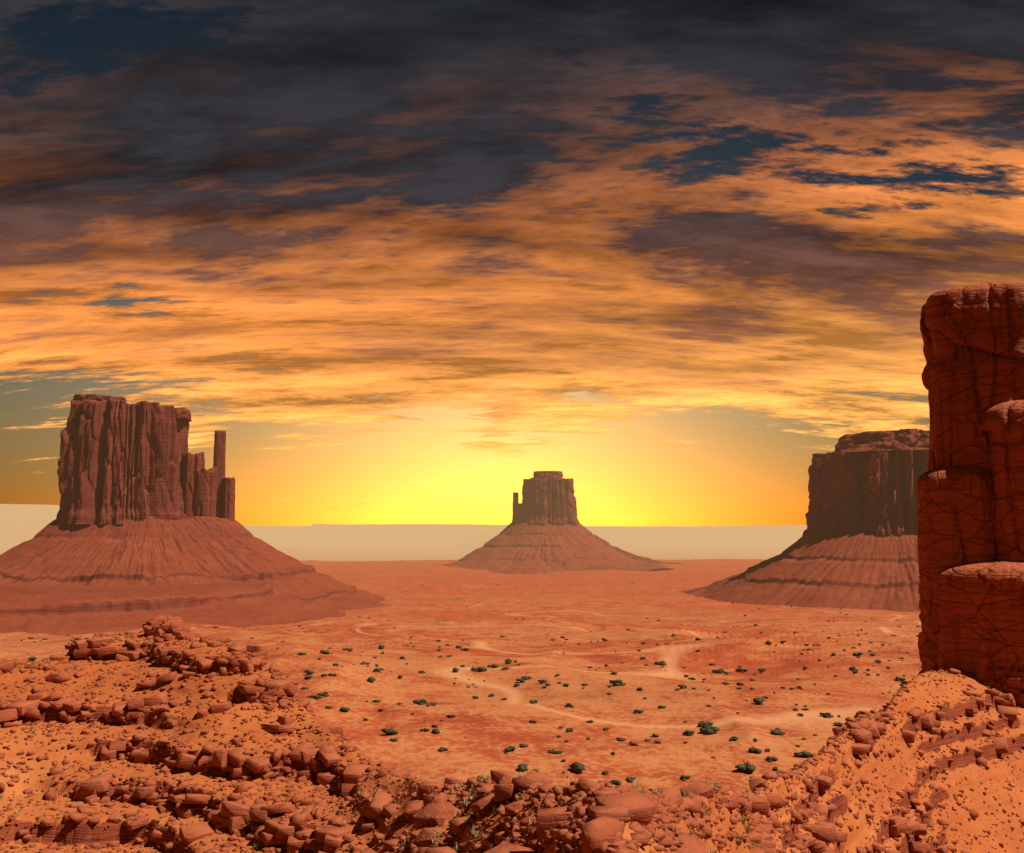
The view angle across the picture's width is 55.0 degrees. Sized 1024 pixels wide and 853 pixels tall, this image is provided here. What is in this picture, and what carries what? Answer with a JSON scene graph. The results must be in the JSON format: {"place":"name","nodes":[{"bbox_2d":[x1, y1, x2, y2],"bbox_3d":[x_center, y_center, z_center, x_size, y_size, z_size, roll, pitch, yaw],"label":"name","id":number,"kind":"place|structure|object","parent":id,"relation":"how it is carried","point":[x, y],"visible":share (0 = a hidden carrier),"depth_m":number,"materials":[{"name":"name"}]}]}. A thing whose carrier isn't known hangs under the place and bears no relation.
{"place":"outdoors","nodes":[
{"label":"outdoors","id":0,"kind":"place"},
{"bbox_2d":[0,504,1023,852],"bbox_3d":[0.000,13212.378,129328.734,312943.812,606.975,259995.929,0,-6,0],"label":"terrain","id":1,"kind":"structure","parent":0,"point":[412,580],"depth_m":315.36,"materials":[{"name":"orange sand"}]},
{"bbox_2d":[0,394,391,634],"bbox_3d":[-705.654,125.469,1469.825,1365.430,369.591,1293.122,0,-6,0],"label":"butte","id":2,"kind":"object","parent":1,"relation":"on","point":[144,526],"visible":0.86,"depth_m":1504.53,"materials":[{"name":"stone"}]},
{"bbox_2d":[4,568,919,790],"bbox_3d":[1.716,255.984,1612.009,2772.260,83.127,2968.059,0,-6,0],"label":"plain shrub","id":3,"kind":"object","parent":1,"relation":"on","point":[580,768],"depth_m":332.77,"materials":[{"name":"green plant"}]},
{"bbox_2d":[0,632,1019,852],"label":"grass tufts","id":4,"kind":"object","parent":1,"relation":"on","point":[747,829],"visible":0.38,"depth_m":47.34,"materials":[{"name":"brown plant"}]},
{"bbox_2d":[0,615,1023,852],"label":"rocks","id":5,"kind":"object","parent":1,"relation":"on","point":[609,808],"visible":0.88,"depth_m":72.72,"materials":[{"name":"stone"}]},
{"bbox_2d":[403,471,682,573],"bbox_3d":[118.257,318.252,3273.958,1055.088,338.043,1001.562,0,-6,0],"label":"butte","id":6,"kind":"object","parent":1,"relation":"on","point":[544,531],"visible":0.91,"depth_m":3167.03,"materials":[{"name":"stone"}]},
{"bbox_2d":[681,429,929,611],"bbox_3d":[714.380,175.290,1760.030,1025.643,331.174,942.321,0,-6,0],"label":"butte","id":7,"kind":"object","parent":1,"relation":"on","point":[854,546],"visible":0.62,"depth_m":1682.41,"materials":[{"name":"stone"}]},
{"bbox_2d":[917,281,1023,706],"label":"rock cliff","id":8,"kind":"structure","parent":1,"relation":"on","point":[970,515],"depth_m":125.63,"materials":[{"name":"red stone"}]},
{"bbox_2d":[0,0,1023,525],"label":"sky","id":9,"kind":"structure","parent":0,"point":[414,261],"materials":[{"name":"orange"}]}
]}

